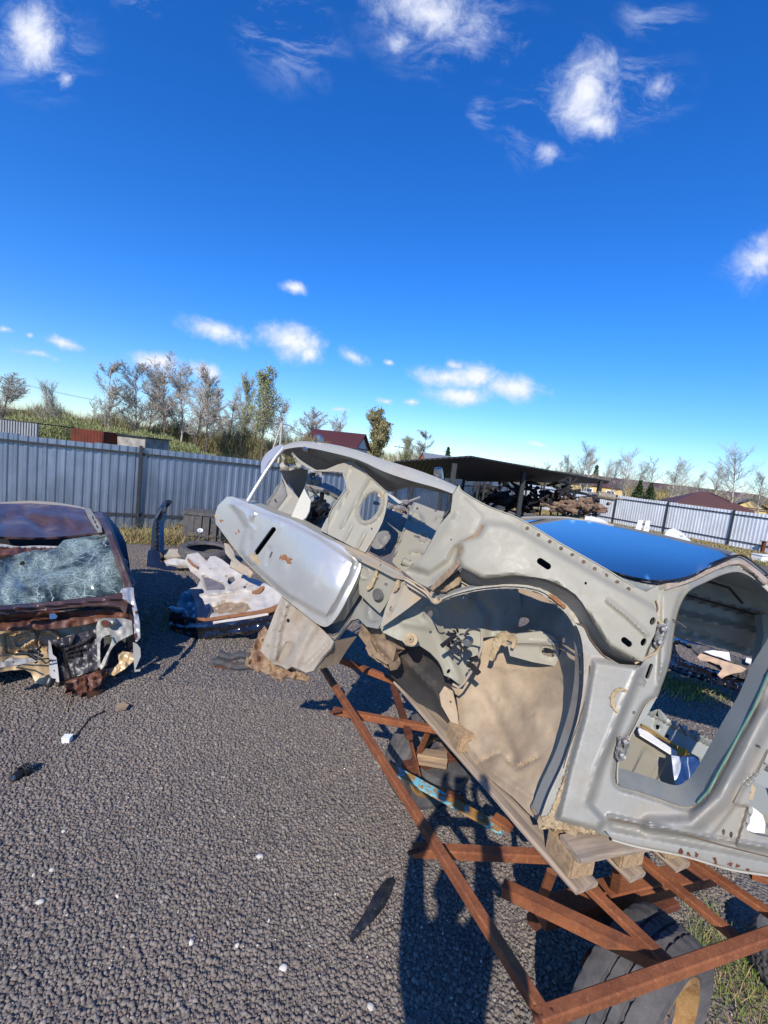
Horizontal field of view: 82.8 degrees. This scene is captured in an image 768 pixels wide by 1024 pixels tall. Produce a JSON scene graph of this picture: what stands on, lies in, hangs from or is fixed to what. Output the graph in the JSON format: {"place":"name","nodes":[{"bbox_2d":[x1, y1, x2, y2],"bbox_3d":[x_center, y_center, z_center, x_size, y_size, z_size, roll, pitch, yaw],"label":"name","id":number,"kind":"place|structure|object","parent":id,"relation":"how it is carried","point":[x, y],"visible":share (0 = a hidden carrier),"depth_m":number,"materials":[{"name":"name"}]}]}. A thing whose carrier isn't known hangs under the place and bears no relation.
{"place":"outdoors","nodes":[
{"label":"outdoors","id":0,"kind":"place"},
{"bbox_2d":[306,429,370,471],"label":"red roof house","id":1,"kind":"structure","parent":0,"point":[358,441],"depth_m":67.73,"materials":[{"name":"metal"}]},
{"bbox_2d":[0,508,767,1023],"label":"yard gravel","id":2,"kind":"structure","parent":0,"point":[742,916],"depth_m":2.14,"materials":[{"name":"gravel"}]},
{"bbox_2d":[8,762,32,781],"bbox_3d":[-2.065,1.486,2.478,0.080,0.079,0.115,8,6,14],"label":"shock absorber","id":3,"kind":"object","parent":2,"relation":"on","point":[25,769],"visible":0.99,"depth_m":2.47,"materials":[{"name":"metal"}]},
{"bbox_2d":[35,897,45,904],"bbox_3d":[-1.453,1.645,1.841,0.036,0.014,0.027,8,6,12],"label":"pale stone","id":4,"kind":"object","parent":2,"relation":"on","point":[41,901],"visible":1,"depth_m":1.83,"materials":[{"name":"stone"}]},
{"bbox_2d":[61,734,73,743],"bbox_3d":[-2.034,1.457,2.794,0.050,0.040,0.045,6,6,-9],"label":"white square lid","id":5,"kind":"object","parent":2,"relation":"on","point":[66,738],"visible":1,"depth_m":2.78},
{"bbox_2d":[0,501,140,698],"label":"wrecked car","id":6,"kind":"object","parent":2,"relation":"on","point":[69,618],"visible":1,"depth_m":3.55,"materials":[{"name":"brown paint"}]},
{"bbox_2d":[76,710,104,734],"bbox_3d":[-2.032,1.444,2.995,0.054,0.014,0.278,7,6,0],"label":"thin wire","id":7,"kind":"object","parent":2,"relation":"on","point":[88,720],"visible":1,"depth_m":3.00,"materials":[{"name":"black plastic"}]},
{"bbox_2d":[115,702,128,710],"bbox_3d":[-1.919,1.426,3.187,0.112,0.029,0.071,10,7,30],"label":"tan scrap","id":8,"kind":"object","parent":2,"relation":"on","point":[122,706],"visible":1,"depth_m":3.19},
{"bbox_2d":[138,598,193,652],"bbox_3d":[-2.465,1.191,4.692,1.303,0.055,1.654,7,6,0],"label":"grass tuft","id":9,"kind":"object","parent":2,"relation":"on","point":[166,614],"visible":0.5,"depth_m":4.76,"materials":[{"name":"plant"}]},
{"bbox_2d":[146,500,189,570],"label":"black cut pillar","id":10,"kind":"structure","parent":2,"relation":"on","point":[158,554],"depth_m":7.02,"materials":[{"name":"metal"}]},
{"bbox_2d":[0,432,397,536],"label":"sheet fence","id":11,"kind":"object","parent":2,"relation":"on","point":[132,486],"visible":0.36,"depth_m":8.98,"materials":[{"name":"metal"}]},
{"bbox_2d":[178,541,232,563],"bbox_3d":[-3.011,0.711,7.352,0.864,0.302,0.863,7,6,0],"label":"spare tyre","id":12,"kind":"object","parent":2,"relation":"on","point":[205,550],"visible":0.56,"depth_m":7.32,"materials":[{"name":"rubber"}]},
{"bbox_2d":[168,552,280,639],"bbox_3d":[-2.096,0.997,5.116,2.292,0.569,0.992,12,8,40],"label":"cut body section","id":13,"kind":"object","parent":2,"relation":"on","point":[213,604],"visible":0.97,"depth_m":4.89,"materials":[{"name":"metal"}]},
{"bbox_2d":[224,543,253,577],"bbox_3d":[-1.749,0.562,5.123,0.117,0.241,0.792,1,9,-45],"label":"beige bracket","id":14,"kind":"object","parent":13,"relation":"on","point":[237,565],"visible":1,"depth_m":5.09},
{"bbox_2d":[278,963,287,971],"bbox_3d":[-0.395,1.786,1.706,0.039,0.014,0.028,6,6,-10],"label":"pale stone","id":15,"kind":"object","parent":2,"relation":"on","point":[283,967],"visible":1,"depth_m":1.70,"materials":[{"name":"stone"}]},
{"bbox_2d":[119,528,451,547],"bbox_3d":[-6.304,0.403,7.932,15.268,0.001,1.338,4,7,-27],"label":"grass verge","id":16,"kind":"object","parent":2,"relation":"on","point":[144,542],"depth_m":8.33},
{"bbox_2d":[140,519,182,531],"bbox_3d":[-4.290,0.338,9.531,2.850,0.265,1.809,7,6,0],"label":"straw heap","id":17,"kind":"object","parent":16,"relation":"on","point":[171,527],"visible":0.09,"depth_m":9.38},
{"bbox_2d":[116,520,233,548],"bbox_3d":[-4.166,0.475,8.412,3.539,0.265,2.420,7,6,0],"label":"straw heap","id":18,"kind":"object","parent":16,"relation":"on","point":[172,537],"visible":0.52,"depth_m":8.44,"materials":[{"name":"plant"}]},
{"bbox_2d":[180,508,225,542],"bbox_3d":[-3.599,0.311,8.742,0.783,0.650,0.550,6,6,-8],"label":"black plastic tank","id":19,"kind":"object","parent":16,"relation":"on","point":[194,520],"visible":0.63,"depth_m":8.52,"materials":[{"name":"plastic"}]},
{"bbox_2d":[367,1001,374,1011],"bbox_3d":[-0.050,1.837,1.617,0.029,0.012,0.027,7,6,0],"label":"pale stone","id":20,"kind":"object","parent":2,"relation":"on","point":[370,1006],"visible":1,"depth_m":1.62,"materials":[{"name":"stone"}]},
{"bbox_2d":[350,877,394,940],"bbox_3d":[-0.038,1.794,1.977,0.067,0.021,0.349,10,7,27],"label":"plastic strip","id":21,"kind":"object","parent":2,"relation":"on","point":[378,901],"visible":1,"depth_m":1.98,"materials":[{"name":"plastic"}]},
{"bbox_2d":[0,682,751,1015],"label":"white chips","id":22,"kind":"object","parent":2,"relation":"on","point":[250,890],"visible":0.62,"depth_m":1.87,"materials":[{"name":"stone"}]},
{"bbox_2d":[385,712,456,809],"bbox_3d":[0.276,1.482,2.631,0.564,0.564,0.191,3,7,-30],"label":"cart wheel","id":23,"kind":"object","parent":2,"relation":"on","point":[398,751],"visible":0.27,"depth_m":2.52,"materials":[{"name":"rubber"}]},
{"bbox_2d":[320,657,767,1023],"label":"steel cart","id":24,"kind":"object","parent":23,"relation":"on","point":[592,915],"visible":0.85,"depth_m":1.37,"materials":[{"name":"metal"}]},
{"bbox_2d":[417,747,447,769],"bbox_3d":[0.251,1.298,2.295,0.157,0.060,0.070,7,6,5],"label":"wood offcut","id":25,"kind":"object","parent":24,"relation":"on","point":[432,758],"visible":0.89,"depth_m":2.26,"materials":[{"name":"wood"}]},
{"bbox_2d":[374,761,501,834],"bbox_3d":[0.226,1.302,1.998,0.630,0.050,0.050,11,7,32],"label":"blue bar","id":26,"kind":"object","parent":24,"relation":"on","point":[455,804],"visible":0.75,"depth_m":1.96,"materials":[{"name":"paint"}]},
{"bbox_2d":[491,812,513,833],"bbox_3d":[0.504,1.317,1.845,0.080,0.020,0.050,12,8,37],"label":"rusty plate","id":27,"kind":"object","parent":26,"relation":"on","point":[502,822],"visible":0.92,"depth_m":1.84,"materials":[{"name":"metal"}]},
{"bbox_2d":[419,760,472,789],"bbox_3d":[0.317,1.418,2.385,0.376,0.078,0.200,7,6,0],"label":"rubber mat","id":28,"kind":"object","parent":24,"relation":"on","point":[456,775],"visible":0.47,"depth_m":2.33,"materials":[{"name":"rubber"}]},
{"bbox_2d":[393,681,689,894],"bbox_3d":[0.646,1.036,2.005,0.691,0.131,1.408,4,7,-25],"label":"wooden pallet","id":29,"kind":"object","parent":24,"relation":"on","point":[570,860],"visible":0.12,"depth_m":1.43,"materials":[{"name":"wood"}]},
{"bbox_2d":[209,434,767,876],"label":"car body shell","id":30,"kind":"object","parent":29,"relation":"on","point":[574,734],"visible":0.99,"depth_m":1.86,"materials":[{"name":"silver metal"}]},
{"bbox_2d":[671,755,699,784],"bbox_3d":[1.128,0.994,1.637,0.234,0.102,0.121,2,8,-35],"label":"plastic film","id":31,"kind":"object","parent":30,"relation":"in","point":[684,769],"visible":0.37,"depth_m":1.63,"materials":[{"name":"plastic"}]},
{"bbox_2d":[747,807,764,833],"bbox_3d":[1.259,1.053,1.488,0.126,0.085,0.039,5,6,-14],"label":"paper sheet","id":32,"kind":"object","parent":30,"relation":"on","point":[756,824],"visible":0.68,"depth_m":1.49,"materials":[{"name":"paper"}]},
{"bbox_2d":[566,901,713,1023],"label":"cart wheel","id":33,"kind":"object","parent":24,"relation":"attached to","point":[686,1001],"visible":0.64,"depth_m":1.38,"materials":[{"name":"rubber"}]},
{"bbox_2d":[397,477,519,528],"bbox_3d":[5.710,-0.795,23.676,0.117,1.800,26.184,10,7,24],"label":"sheet fence","id":34,"kind":"object","parent":2,"relation":"on","point":[435,500],"visible":0.2,"depth_m":15.36,"materials":[{"name":"metal"}]},
{"bbox_2d":[394,456,609,518],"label":"open shed","id":35,"kind":"structure","parent":2,"relation":"on","point":[474,468],"depth_m":17.21,"materials":[{"name":"metal"}]},
{"bbox_2d":[480,476,599,515],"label":"scrap axles","id":36,"kind":"object","parent":2,"relation":"on","point":[505,499],"visible":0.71,"depth_m":20.74,"materials":[{"name":"metal"}]},
{"bbox_2d":[550,492,599,517],"bbox_3d":[9.001,-0.184,20.433,2.416,1.694,0.304,7,6,-1],"label":"storage rack","id":37,"kind":"object","parent":2,"relation":"on","point":[571,515],"visible":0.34,"depth_m":20.47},
{"bbox_2d":[540,496,610,517],"bbox_3d":[8.551,-0.275,19.438,2.256,0.947,2.510,1,9,-44],"label":"rusty scrap","id":38,"kind":"object","parent":37,"relation":"on","point":[586,506],"visible":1,"depth_m":19.11,"materials":[{"name":"metal"}]},
{"bbox_2d":[588,491,621,500],"bbox_3d":[9.666,-0.693,19.000,1.483,0.363,0.323,7,6,0],"label":"steel pipe","id":39,"kind":"object","parent":37,"relation":"on","point":[605,496],"visible":1,"depth_m":18.88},
{"bbox_2d":[585,516,607,522],"bbox_3d":[8.616,0.372,17.897,0.810,0.307,1.242,7,6,0],"label":"white scrap door skin","id":40,"kind":"object","parent":2,"relation":"on","point":[591,518],"visible":0.5,"depth_m":18.05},
{"bbox_2d":[636,520,642,529],"bbox_3d":[10.744,0.542,18.325,0.208,0.398,0.851,11,7,31],"label":"white board","id":41,"kind":"object","parent":2,"relation":"on","point":[639,525],"visible":0.94,"depth_m":18.28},
{"bbox_2d":[643,521,649,531],"bbox_3d":[11.008,0.591,18.194,0.199,0.443,0.892,11,7,34],"label":"white board","id":42,"kind":"object","parent":2,"relation":"on","point":[647,524],"visible":0.93,"depth_m":18.16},
{"bbox_2d":[665,528,690,540],"bbox_3d":[10.623,0.826,15.663,0.784,0.314,1.711,12,8,38],"label":"white car scrap","id":43,"kind":"object","parent":2,"relation":"on","point":[673,532],"visible":0.82,"depth_m":15.73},
{"bbox_2d":[660,670,731,710],"bbox_3d":[3.197,1.855,4.640,1.364,0.089,0.922,7,6,0],"label":"grass tuft","id":44,"kind":"object","parent":2,"relation":"on","point":[677,684],"visible":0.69,"depth_m":4.60,"materials":[{"name":"plant"}]},
{"bbox_2d":[684,891,767,1023],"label":"grass tuft","id":45,"kind":"object","parent":2,"relation":"on","point":[733,966],"visible":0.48,"depth_m":1.86,"materials":[{"name":"plant"}]},
{"bbox_2d":[687,912,767,1023],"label":"grass tuft","id":46,"kind":"object","parent":2,"relation":"on","point":[760,991],"visible":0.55,"depth_m":1.79,"materials":[{"name":"plant"}]},
{"bbox_2d":[745,913,767,984],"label":"spare tyre","id":47,"kind":"object","parent":2,"relation":"on","point":[759,959],"visible":0.59,"depth_m":1.87,"materials":[{"name":"rubber"}]},
{"bbox_2d":[0,0,767,496],"label":"sky","id":48,"kind":"structure","parent":0,"point":[511,231],"materials":[{"name":"blue"}]},
{"bbox_2d":[18,433,764,553],"bbox_3d":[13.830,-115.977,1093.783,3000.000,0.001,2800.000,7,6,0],"label":"ground","id":49,"kind":"structure","parent":0,"point":[374,538],"depth_m":27.64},
{"bbox_2d":[0,372,30,419],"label":"bare tree","id":50,"kind":"object","parent":49,"relation":"on","point":[8,391],"visible":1,"depth_m":41.52,"materials":[{"name":"grey plant"}]},
{"bbox_2d":[0,419,74,455],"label":"corrugated hut","id":51,"kind":"object","parent":49,"relation":"on","point":[23,428],"visible":0.42,"depth_m":21.43,"materials":[{"name":"metal"}]},
{"bbox_2d":[31,379,60,437],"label":"sapling tree","id":52,"kind":"object","parent":49,"relation":"on","point":[46,401],"visible":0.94,"depth_m":49.16,"materials":[{"name":"grey plant"}]},
{"bbox_2d":[40,381,73,438],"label":"sapling tree","id":53,"kind":"object","parent":49,"relation":"on","point":[51,394],"visible":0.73,"depth_m":50.40,"materials":[{"name":"grey plant"}]},
{"bbox_2d":[71,428,126,444],"bbox_3d":[-19.559,-4.572,29.914,2.617,1.960,2.018,8,6,12],"label":"rusty container","id":54,"kind":"object","parent":49,"relation":"on","point":[86,435],"visible":0.35,"depth_m":28.95,"materials":[{"name":"metal"}]},
{"bbox_2d":[4,412,215,455],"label":"green bushes","id":55,"kind":"object","parent":49,"relation":"on","point":[178,446],"visible":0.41,"depth_m":48.84,"materials":[{"name":"green plant"}]},
{"bbox_2d":[87,359,132,429],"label":"birch tree","id":56,"kind":"object","parent":49,"relation":"on","point":[113,396],"visible":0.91,"depth_m":51.08,"materials":[{"name":"grey plant"}]},
{"bbox_2d":[114,362,162,433],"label":"birch tree","id":57,"kind":"object","parent":49,"relation":"on","point":[135,404],"visible":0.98,"depth_m":52.35,"materials":[{"name":"grey plant"}]},
{"bbox_2d":[116,433,171,449],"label":"block garage","id":58,"kind":"structure","parent":49,"relation":"on","point":[144,442],"depth_m":29.74,"materials":[{"name":"concrete"}]},
{"bbox_2d":[140,369,168,429],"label":"bare tree","id":59,"kind":"object","parent":49,"relation":"on","point":[152,418],"visible":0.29,"depth_m":59.63,"materials":[{"name":"grey plant"}]},
{"bbox_2d":[136,350,189,438],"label":"bare tree","id":60,"kind":"object","parent":49,"relation":"on","point":[161,381],"visible":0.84,"depth_m":54.60,"materials":[{"name":"grey plant"}]},
{"bbox_2d":[0,399,330,464],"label":"brushwood","id":61,"kind":"object","parent":49,"relation":"on","point":[220,444],"visible":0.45,"depth_m":58.39,"materials":[{"name":"plant"}]},
{"bbox_2d":[158,362,197,441],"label":"birch tree","id":62,"kind":"object","parent":49,"relation":"on","point":[177,382],"visible":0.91,"depth_m":55.66,"materials":[{"name":"grey plant"}]},
{"bbox_2d":[182,361,227,449],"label":"bare tree","id":63,"kind":"object","parent":49,"relation":"on","point":[207,395],"visible":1,"depth_m":50.57,"materials":[{"name":"grey plant"}]},
{"bbox_2d":[185,369,225,452],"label":"bare tree","id":64,"kind":"object","parent":49,"relation":"on","point":[201,392],"visible":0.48,"depth_m":53.00,"materials":[{"name":"grey plant"}]},
{"bbox_2d":[210,388,227,438],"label":"birch tree","id":65,"kind":"object","parent":49,"relation":"on","point":[218,411],"visible":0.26,"depth_m":64.63,"materials":[{"name":"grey plant"}]},
{"bbox_2d":[215,385,246,455],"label":"bare tree","id":66,"kind":"object","parent":49,"relation":"on","point":[229,423],"visible":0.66,"depth_m":59.35,"materials":[{"name":"grey plant"}]},
{"bbox_2d":[230,368,257,457],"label":"poplar tree","id":67,"kind":"object","parent":49,"relation":"on","point":[248,398],"visible":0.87,"depth_m":56.77,"materials":[{"name":"green plant"}]},
{"bbox_2d":[240,397,276,459],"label":"bare tree","id":68,"kind":"object","parent":49,"relation":"on","point":[252,424],"visible":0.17,"depth_m":69.24,"materials":[{"name":"grey plant"}]},
{"bbox_2d":[246,362,289,460],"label":"poplar tree","id":69,"kind":"object","parent":49,"relation":"on","point":[267,396],"visible":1,"depth_m":54.81,"materials":[{"name":"green plant"}]},
{"bbox_2d":[273,421,288,462],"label":"utility pole","id":70,"kind":"object","parent":49,"relation":"on","point":[281,424],"visible":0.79,"depth_m":51.41,"materials":[{"name":"concrete"}]},
{"bbox_2d":[266,401,298,443],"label":"bare tree","id":71,"kind":"object","parent":49,"relation":"on","point":[284,431],"visible":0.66,"depth_m":78.98,"materials":[{"name":"grey plant"}]},
{"bbox_2d":[286,407,328,440],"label":"bare tree","id":72,"kind":"object","parent":49,"relation":"on","point":[313,424],"visible":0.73,"depth_m":82.00,"materials":[{"name":"grey plant"}]},
{"bbox_2d":[329,412,348,431],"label":"bare tree","id":73,"kind":"object","parent":49,"relation":"on","point":[340,426],"visible":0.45,"depth_m":109.03,"materials":[{"name":"grey plant"}]},
{"bbox_2d":[365,405,393,457],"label":"tree","id":74,"kind":"object","parent":49,"relation":"on","point":[380,432],"visible":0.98,"depth_m":72.96,"materials":[{"name":"green plant"}]},
{"bbox_2d":[396,434,414,459],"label":"poplar tree","id":75,"kind":"object","parent":49,"relation":"on","point":[407,443],"visible":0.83,"depth_m":96.16,"materials":[{"name":"green plant"}]},
{"bbox_2d":[408,429,433,458],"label":"birch tree","id":76,"kind":"object","parent":49,"relation":"on","point":[423,448],"visible":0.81,"depth_m":93.11,"materials":[{"name":"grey plant"}]},
{"bbox_2d":[367,447,574,485],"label":"brush","id":77,"kind":"object","parent":49,"relation":"on","point":[392,459],"visible":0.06,"depth_m":130.70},
{"bbox_2d":[554,459,569,471],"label":"sapling tree","id":78,"kind":"object","parent":49,"relation":"on","point":[561,464],"visible":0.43,"depth_m":87.31,"materials":[{"name":"grey plant"}]},
{"bbox_2d":[562,454,580,484],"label":"sapling tree","id":79,"kind":"object","parent":49,"relation":"on","point":[567,462],"visible":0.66,"depth_m":69.33,"materials":[{"name":"grey plant"}]},
{"bbox_2d":[569,441,601,488],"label":"sapling tree","id":80,"kind":"object","parent":49,"relation":"on","point":[588,454],"visible":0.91,"depth_m":64.29,"materials":[{"name":"grey plant"}]},
{"bbox_2d":[573,448,599,490],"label":"sapling tree","id":81,"kind":"object","parent":49,"relation":"on","point":[589,471],"visible":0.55,"depth_m":69.38,"materials":[{"name":"grey plant"}]},
{"bbox_2d":[590,458,617,481],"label":"sapling tree","id":82,"kind":"object","parent":49,"relation":"on","point":[609,467],"visible":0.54,"depth_m":83.88,"materials":[{"name":"grey plant"}]},
{"bbox_2d":[606,457,626,492],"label":"sapling tree","id":83,"kind":"object","parent":49,"relation":"on","point":[615,474],"visible":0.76,"depth_m":61.44,"materials":[{"name":"grey plant"}]},
{"bbox_2d":[610,448,642,495],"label":"sapling tree","id":84,"kind":"object","parent":49,"relation":"on","point":[628,475],"visible":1,"depth_m":57.76,"materials":[{"name":"grey plant"}]},
{"bbox_2d":[630,480,647,498],"bbox_3d":[23.205,-1.222,39.898,2.901,3.561,3.037,7,6,0],"label":"spruce tree","id":85,"kind":"object","parent":49,"relation":"on","point":[637,492],"visible":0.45,"depth_m":39.59,"materials":[{"name":"green plant"}]},
{"bbox_2d":[628,462,650,491],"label":"sapling tree","id":86,"kind":"object","parent":49,"relation":"on","point":[640,476],"visible":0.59,"depth_m":73.61,"materials":[{"name":"grey plant"}]},
{"bbox_2d":[515,461,767,513],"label":"yellow bushes","id":87,"kind":"object","parent":49,"relation":"on","point":[665,494],"visible":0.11,"depth_m":86.22,"materials":[{"name":"plant"}]},
{"bbox_2d":[642,483,655,499],"bbox_3d":[24.253,-1.000,39.813,2.943,3.424,2.658,7,6,0],"label":"spruce tree","id":88,"kind":"object","parent":49,"relation":"on","point":[650,493],"visible":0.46,"depth_m":39.59,"materials":[{"name":"green plant"}]},
{"bbox_2d":[635,455,672,491],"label":"sapling tree","id":89,"kind":"object","parent":49,"relation":"on","point":[652,473],"visible":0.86,"depth_m":55.27,"materials":[{"name":"grey plant"}]},
{"bbox_2d":[550,472,767,514],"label":"long yellow building","id":90,"kind":"structure","parent":49,"relation":"on","point":[657,485],"depth_m":91.48,"materials":[{"name":"paint"}]},
{"bbox_2d":[659,456,693,496],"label":"sapling tree","id":91,"kind":"object","parent":49,"relation":"on","point":[675,479],"visible":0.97,"depth_m":53.03,"materials":[{"name":"grey plant"}]},
{"bbox_2d":[668,463,700,495],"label":"sapling tree","id":92,"kind":"object","parent":49,"relation":"on","point":[685,478],"visible":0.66,"depth_m":59.58,"materials":[{"name":"grey plant"}]},
{"bbox_2d":[688,472,710,491],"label":"sapling tree","id":93,"kind":"object","parent":49,"relation":"on","point":[695,483],"visible":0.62,"depth_m":78.95,"materials":[{"name":"grey plant"}]},
{"bbox_2d":[659,491,754,512],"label":"hip roof outbuilding","id":94,"kind":"structure","parent":49,"relation":"on","point":[706,499],"depth_m":44.07,"materials":[{"name":"brown metal"}]},
{"bbox_2d":[696,460,732,496],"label":"sapling tree","id":95,"kind":"object","parent":49,"relation":"on","point":[713,480],"visible":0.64,"depth_m":49.55,"materials":[{"name":"grey plant"}]},
{"bbox_2d":[711,440,763,502],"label":"sapling tree","id":96,"kind":"object","parent":49,"relation":"on","point":[734,465],"visible":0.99,"depth_m":43.36,"materials":[{"name":"grey plant"}]},
{"bbox_2d":[738,470,767,513],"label":"sapling tree","id":97,"kind":"object","parent":49,"relation":"on","point":[761,493],"visible":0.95,"depth_m":43.59,"materials":[{"name":"grey plant"}]},
{"bbox_2d":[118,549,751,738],"bbox_3d":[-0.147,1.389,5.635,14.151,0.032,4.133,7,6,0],"label":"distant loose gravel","id":98,"kind":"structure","parent":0,"point":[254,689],"depth_m":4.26,"materials":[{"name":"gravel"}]},
{"bbox_2d":[668,637,750,692],"bbox_3d":[3.579,1.628,4.473,1.144,0.281,0.634,12,8,37],"label":"black car door","id":99,"kind":"object","parent":98,"relation":"on","point":[679,664],"visible":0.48,"depth_m":4.50,"materials":[{"name":"paint"}]},
{"bbox_2d":[697,653,745,678],"bbox_3d":[3.399,1.559,4.415,0.318,0.121,0.317,5,6,-17],"label":"cardboard piece","id":100,"kind":"object","parent":99,"relation":"on","point":[727,668],"visible":1,"depth_m":4.36,"materials":[{"name":"cardboard"}]},
{"bbox_2d":[704,650,730,660],"bbox_3d":[3.474,1.471,4.531,0.222,0.052,0.143,12,8,37],"label":"grey foam sheet","id":101,"kind":"object","parent":100,"relation":"on","point":[724,655],"visible":1,"depth_m":4.51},
{"bbox_2d":[419,452,452,458],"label":"brick house","id":102,"kind":"structure","parent":0,"point":[425,455],"depth_m":83.20,"materials":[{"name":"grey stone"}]},
{"bbox_2d":[560,482,626,495],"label":"yellow shed house","id":103,"kind":"structure","parent":0,"point":[606,488],"depth_m":72.33,"materials":[{"name":"paint"}]},
{"bbox_2d":[503,507,767,566],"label":"grass verge","id":104,"kind":"object","parent":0,"point":[762,564],"depth_m":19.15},
{"bbox_2d":[524,484,767,552],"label":"sheet fence","id":105,"kind":"object","parent":104,"relation":"on","point":[741,529],"visible":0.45,"depth_m":23.13,"materials":[{"name":"metal"}]},
{"bbox_2d":[751,553,767,561],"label":"white box","id":106,"kind":"object","parent":104,"relation":"on","point":[762,557],"visible":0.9,"depth_m":16.92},
{"bbox_2d":[760,540,766,553],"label":"rusty stub post","id":107,"kind":"object","parent":104,"relation":"on","point":[763,546],"visible":0.92,"depth_m":19.88,"materials":[{"name":"metal"}]},
{"bbox_2d":[734,498,767,513],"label":"yellow gable house","id":108,"kind":"structure","parent":0,"point":[762,510],"depth_m":59.18,"materials":[{"name":"paint"}]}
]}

